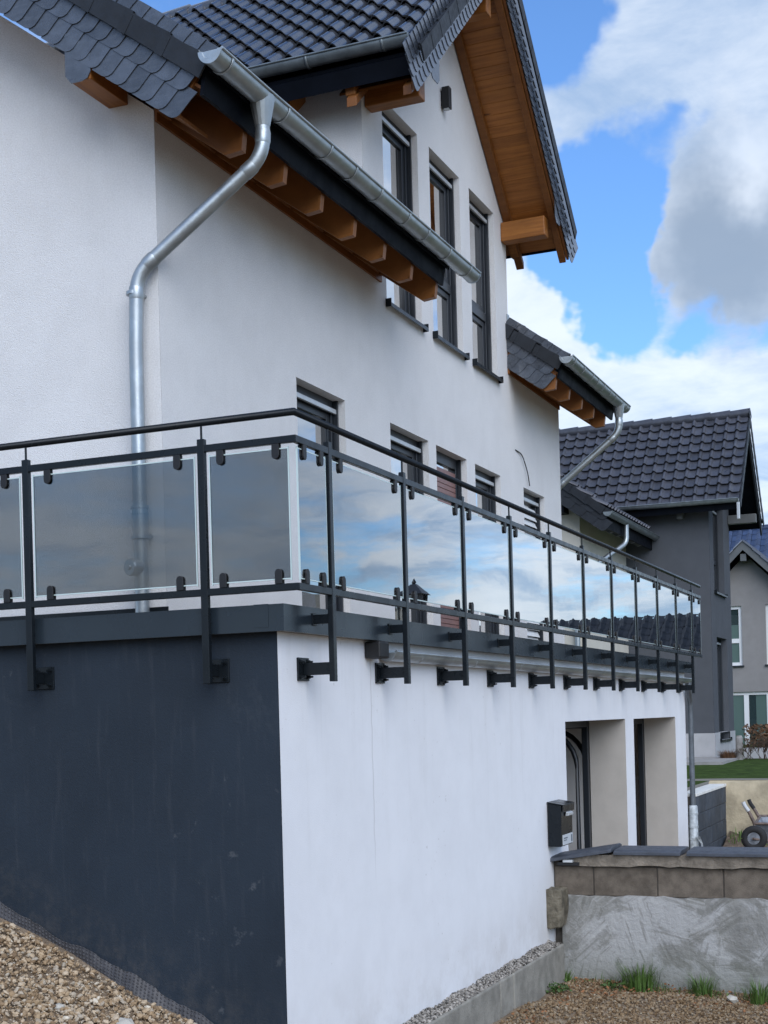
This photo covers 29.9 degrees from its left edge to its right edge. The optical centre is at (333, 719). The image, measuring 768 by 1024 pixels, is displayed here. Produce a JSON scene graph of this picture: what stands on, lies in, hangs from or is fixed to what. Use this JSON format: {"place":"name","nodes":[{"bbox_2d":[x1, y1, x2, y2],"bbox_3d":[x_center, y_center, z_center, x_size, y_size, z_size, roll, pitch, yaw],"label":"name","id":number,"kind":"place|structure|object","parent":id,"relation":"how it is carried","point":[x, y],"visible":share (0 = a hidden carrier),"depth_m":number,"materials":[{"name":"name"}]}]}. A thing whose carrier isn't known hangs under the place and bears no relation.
{"place":"outdoors","nodes":[
{"label":"outdoors","id":0,"kind":"place"},
{"bbox_2d":[0,921,196,1023],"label":"gravel","id":1,"kind":"structure","parent":0,"point":[71,1010],"depth_m":8.14,"materials":[{"name":"beige gravel"}]},
{"bbox_2d":[54,1003,64,1009],"bbox_3d":[-1.504,1.573,7.830,0.066,0.044,0.054,-2,0,-13],"label":"white stone","id":2,"kind":"object","parent":1,"relation":"on","point":[58,1006],"visible":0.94,"depth_m":7.81,"materials":[{"name":"white stone"}]},
{"bbox_2d":[116,1017,133,1023],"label":"white stone","id":3,"kind":"object","parent":1,"relation":"on","point":[125,1021],"visible":1,"depth_m":7.90,"materials":[{"name":"white stone"}]},
{"bbox_2d":[0,0,630,643],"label":"house","id":4,"kind":"structure","parent":0,"point":[330,212],"depth_m":11.84,"materials":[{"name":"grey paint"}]},
{"bbox_2d":[296,384,343,611],"bbox_3d":[-0.192,-1.774,12.562,0.115,2.214,1.038,-2,0,24],"label":"window","id":5,"kind":"structure","parent":4,"relation":"in","point":[309,402],"depth_m":12.71,"materials":[{"name":"grey glass"}]},
{"bbox_2d":[382,112,428,331],"bbox_3d":[0.635,-5.047,14.476,0.240,2.054,1.060,-2,0,24],"label":"window","id":6,"kind":"structure","parent":4,"relation":"in","point":[397,159],"depth_m":14.74,"materials":[{"name":"grey glass"}]},
{"bbox_2d":[390,429,426,623],"bbox_3d":[0.684,-1.797,14.547,0.115,2.214,1.098,-2,0,24],"label":"window","id":7,"kind":"structure","parent":4,"relation":"in","point":[401,444],"depth_m":14.82,"materials":[{"name":"grey glass"}]},
{"bbox_2d":[441,86,451,110],"bbox_3d":[1.221,-6.761,15.634,0.099,0.240,0.090,-2,0,24],"label":"wall lamp","id":8,"kind":"object","parent":4,"relation":"attached to","point":[446,100],"visible":1,"depth_m":15.60,"materials":[{"name":"black plastic"}]},
{"bbox_2d":[436,451,461,628],"bbox_3d":[1.204,-1.811,15.724,0.115,2.214,1.023,-2,0,24],"label":"window","id":9,"kind":"structure","parent":4,"relation":"in","point":[447,465],"depth_m":15.89,"materials":[{"name":"grey glass"}]},
{"bbox_2d":[429,159,469,360],"bbox_3d":[1.178,-5.062,15.707,0.240,2.054,1.060,-2,0,24],"label":"window","id":10,"kind":"structure","parent":4,"relation":"in","point":[441,187],"depth_m":16.03,"materials":[{"name":"grey glass"}]},
{"bbox_2d":[469,200,503,383],"bbox_3d":[1.707,-5.076,16.903,0.240,2.054,1.005,-2,0,24],"label":"window","id":11,"kind":"structure","parent":4,"relation":"in","point":[479,233],"depth_m":17.23,"materials":[{"name":"grey glass"}]},
{"bbox_2d":[475,469,498,633],"bbox_3d":[1.728,-1.825,16.911,0.115,2.214,0.988,-2,0,24],"label":"window","id":12,"kind":"structure","parent":4,"relation":"in","point":[483,481],"depth_m":17.19,"materials":[{"name":"grey glass"}]},
{"bbox_2d":[515,449,529,485],"bbox_3d":[2.392,-3.178,18.141,0.025,0.390,0.537,-2,0,26],"label":"cable","id":13,"kind":"object","parent":4,"relation":"attached to","point":[525,466],"visible":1,"depth_m":18.21,"materials":[{"name":"black plastic"}]},
{"bbox_2d":[524,492,542,640],"bbox_3d":[2.522,-1.846,18.709,0.115,2.214,0.998,-2,0,24],"label":"window","id":14,"kind":"structure","parent":4,"relation":"in","point":[531,503],"depth_m":18.95,"materials":[{"name":"grey glass"}]},
{"bbox_2d":[0,918,767,1023],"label":"ground","id":15,"kind":"structure","parent":0,"point":[80,961],"depth_m":8.51,"materials":[{"name":"beige gravel"}]},
{"bbox_2d":[0,603,702,1023],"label":"garage","id":16,"kind":"structure","parent":15,"relation":"on","point":[264,835],"depth_m":8.79,"materials":[{"name":"paint"}]},
{"bbox_2d":[0,902,213,1023],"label":"dimpled membrane","id":17,"kind":"object","parent":16,"relation":"attached to","point":[136,985],"visible":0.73,"depth_m":8.52,"materials":[{"name":"grey plastic"}]},
{"bbox_2d":[0,408,702,692],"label":"balcony railing","id":18,"kind":"object","parent":16,"relation":"on","point":[120,528],"visible":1,"depth_m":8.59,"materials":[{"name":"glass"},{"name":"dark painted metal"}]},
{"bbox_2d":[546,886,568,928],"bbox_3d":[2.030,1.728,13.180,0.209,0.378,0.273,-2,0,24],"label":"rubble stone","id":19,"kind":"object","parent":16,"relation":"attached to","point":[557,904],"visible":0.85,"depth_m":13.06,"materials":[{"name":"beige stone"}]},
{"bbox_2d":[547,799,573,846],"bbox_3d":[2.119,0.962,13.314,0.169,0.412,0.421,-2,0,24],"label":"mailbox","id":20,"kind":"object","parent":16,"relation":"attached to","point":[560,814],"visible":1,"depth_m":13.15,"materials":[{"name":"metal"}]},
{"bbox_2d":[546,981,571,993],"bbox_3d":[1.936,2.342,12.516,0.272,0.101,0.269,-2,0,24],"label":"weed","id":21,"kind":"object","parent":15,"relation":"on","point":[557,988],"visible":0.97,"depth_m":12.51,"materials":[{"name":"green plant"}]},
{"bbox_2d":[565,968,571,981],"bbox_3d":[2.098,2.334,13.116,0.204,0.136,0.219,-2,0,2],"label":"grass tuft","id":22,"kind":"object","parent":15,"relation":"on","point":[566,975],"visible":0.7,"depth_m":13.08,"materials":[{"name":"green plant"}]},
{"bbox_2d":[600,980,625,991],"bbox_3d":[2.479,2.363,12.728,0.223,0.087,0.239,-2,0,-30],"label":"weed","id":23,"kind":"object","parent":15,"relation":"on","point":[610,984],"visible":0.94,"depth_m":12.70,"materials":[{"name":"green plant"}]},
{"bbox_2d":[610,959,668,992],"bbox_3d":[2.721,2.264,12.776,0.592,0.307,0.619,-2,0,24],"label":"grass tuft","id":24,"kind":"object","parent":15,"relation":"on","point":[639,981],"visible":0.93,"depth_m":12.72,"materials":[{"name":"green plant"}]},
{"bbox_2d":[554,851,767,994],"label":"block wall","id":25,"kind":"structure","parent":15,"relation":"on","point":[685,915],"depth_m":12.87,"materials":[{"name":"concrete"}]},
{"bbox_2d":[550,843,621,861],"bbox_3d":[2.315,1.240,13.346,0.630,0.153,0.465,-2,0,24],"label":"coping slab","id":26,"kind":"object","parent":25,"relation":"on","point":[584,852],"depth_m":13.18,"materials":[{"name":"stone"}]},
{"bbox_2d":[613,845,688,855],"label":"coping slab","id":27,"kind":"structure","parent":25,"relation":"on","point":[654,850],"depth_m":12.96,"materials":[{"name":"stone"}]},
{"bbox_2d":[686,846,767,857],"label":"coping slab","id":28,"kind":"structure","parent":25,"relation":"on","point":[696,851],"depth_m":12.68,"materials":[{"name":"stone"}]},
{"bbox_2d":[559,971,767,999],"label":"sparse weeds","id":29,"kind":"object","parent":15,"relation":"on","point":[654,987],"visible":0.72,"depth_m":12.74,"materials":[{"name":"green plant"}]},
{"bbox_2d":[682,973,721,997],"bbox_3d":[3.222,2.312,12.576,0.404,0.242,0.439,-2,0,0],"label":"grass tuft","id":30,"kind":"object","parent":15,"relation":"on","point":[703,989],"visible":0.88,"depth_m":12.51,"materials":[{"name":"green plant"}]},
{"bbox_2d":[687,784,726,849],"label":"dark block wall","id":31,"kind":"structure","parent":15,"relation":"on","point":[711,805],"depth_m":21.00,"materials":[{"name":"grey concrete"}]},
{"bbox_2d":[727,995,738,1003],"bbox_3d":[3.416,2.403,12.304,0.100,0.075,0.117,-2,0,24],"label":"white stone","id":32,"kind":"object","parent":15,"relation":"on","point":[732,999],"visible":1,"depth_m":12.27,"materials":[{"name":"white stone"}]},
{"bbox_2d":[709,780,767,836],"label":"retaining wall","id":33,"kind":"structure","parent":15,"relation":"on","point":[738,792],"depth_m":22.12,"materials":[{"name":"beige concrete"}]},
{"bbox_2d":[723,831,767,846],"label":"soil bank","id":34,"kind":"structure","parent":15,"relation":"on","point":[728,842],"depth_m":21.66,"materials":[{"name":"brown soil"}]},
{"bbox_2d":[730,827,766,844],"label":"moss grass","id":35,"kind":"structure","parent":34,"relation":"on","point":[738,838],"depth_m":21.81,"materials":[{"name":"green plant"}]},
{"bbox_2d":[734,976,767,1005],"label":"grass tuft","id":36,"kind":"object","parent":15,"relation":"on","point":[761,999],"visible":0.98,"depth_m":12.29,"materials":[{"name":"green plant"}]},
{"bbox_2d":[741,799,767,846],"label":"wheelbarrow","id":37,"kind":"object","parent":15,"relation":"on","point":[755,834],"visible":0.89,"depth_m":18.48,"materials":[{"name":"metal"}]},
{"bbox_2d":[0,0,767,790],"label":"sky","id":38,"kind":"structure","parent":0,"point":[658,109],"materials":[{"name":"blue"}]},
{"bbox_2d":[557,861,579,865],"bbox_3d":[2.189,1.330,13.277,0.200,0.029,0.175,-2,0,24],"label":"spacer block","id":39,"kind":"object","parent":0,"point":[568,863],"depth_m":13.19,"materials":[{"name":"black plastic"}]},
{"bbox_2d":[563,859,573,861],"bbox_3d":[2.160,1.304,13.214,0.090,0.024,0.072,-2,0,24],"label":"sticker tag","id":40,"kind":"object","parent":39,"relation":"on","point":[568,860],"visible":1,"depth_m":13.19,"materials":[{"name":"grey paper"}]},
{"bbox_2d":[498,977,767,1023],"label":"gravel","id":41,"kind":"structure","parent":0,"point":[583,1005],"depth_m":11.89,"materials":[{"name":"beige gravel"}]},
{"bbox_2d":[511,976,767,1023],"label":"fallen leaves","id":42,"kind":"object","parent":41,"relation":"on","point":[765,1004],"visible":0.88,"depth_m":12.38,"materials":[{"name":"brown plant"}]},
{"bbox_2d":[686,756,743,764],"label":"path","id":43,"kind":"structure","parent":0,"point":[709,761],"depth_m":27.89,"materials":[{"name":"grey concrete"}]},
{"bbox_2d":[687,745,767,786],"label":"lawn","id":44,"kind":"structure","parent":0,"point":[754,768],"depth_m":25.05,"materials":[{"name":"green plant"}]},
{"bbox_2d":[559,408,763,756],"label":"neighbour house","id":45,"kind":"structure","parent":44,"relation":"on","point":[679,496],"depth_m":30.42,"materials":[{"name":"grey tile"}]},
{"bbox_2d":[712,511,727,597],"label":"window","id":46,"kind":"structure","parent":45,"relation":"in","point":[714,513],"depth_m":31.77,"materials":[{"name":"grey"}]},
{"bbox_2d":[717,639,731,741],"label":"window","id":47,"kind":"structure","parent":45,"relation":"in","point":[719,644],"depth_m":31.89,"materials":[{"name":"grey"}]},
{"bbox_2d":[735,735,743,759],"bbox_3d":[8.204,0.595,29.025,0.150,0.530,0.150,-2,0,24],"label":"stone post","id":48,"kind":"object","parent":44,"relation":"on","point":[739,741],"visible":0.69,"depth_m":28.96,"materials":[{"name":"grey stone"}]},
{"bbox_2d":[735,738,760,759],"bbox_3d":[8.347,0.599,28.942,0.466,0.446,0.647,-2,0,30],"label":"bare shrub","id":49,"kind":"object","parent":44,"relation":"on","point":[745,748],"visible":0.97,"depth_m":28.91,"materials":[{"name":"brown plant"}]},
{"bbox_2d":[729,524,767,744],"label":"house","id":50,"kind":"structure","parent":44,"relation":"on","point":[748,550],"depth_m":45.72,"materials":[{"name":"white paint"}]},
{"bbox_2d":[731,606,743,666],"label":"window","id":51,"kind":"structure","parent":50,"relation":"in","point":[736,621],"depth_m":45.93,"materials":[{"name":"white plastic"}]},
{"bbox_2d":[733,691,767,744],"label":"window","id":52,"kind":"structure","parent":50,"relation":"in","point":[751,708],"depth_m":45.78,"materials":[{"name":"white"}]},
{"bbox_2d":[765,604,767,665],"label":"window","id":53,"kind":"structure","parent":50,"relation":"in","point":[767,604],"depth_m":45.53,"materials":[{"name":"white"}]},
{"bbox_2d":[742,723,767,747],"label":"hedge","id":54,"kind":"object","parent":44,"relation":"on","point":[760,733],"visible":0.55,"depth_m":39.12,"materials":[{"name":"brown plant"}]},
{"bbox_2d":[744,748,767,757],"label":"garden wall","id":55,"kind":"structure","parent":44,"relation":"on","point":[754,754],"depth_m":29.76,"materials":[{"name":"white paint"}]},
{"bbox_2d":[744,736,767,759],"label":"bare shrub","id":56,"kind":"object","parent":44,"relation":"on","point":[765,746],"visible":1,"depth_m":28.87,"materials":[{"name":"brown plant"}]},
{"bbox_2d":[712,750,744,757],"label":"ornamental grass","id":57,"kind":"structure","parent":0,"point":[725,754],"depth_m":29.02,"materials":[{"name":"brown plant"}]}
]}

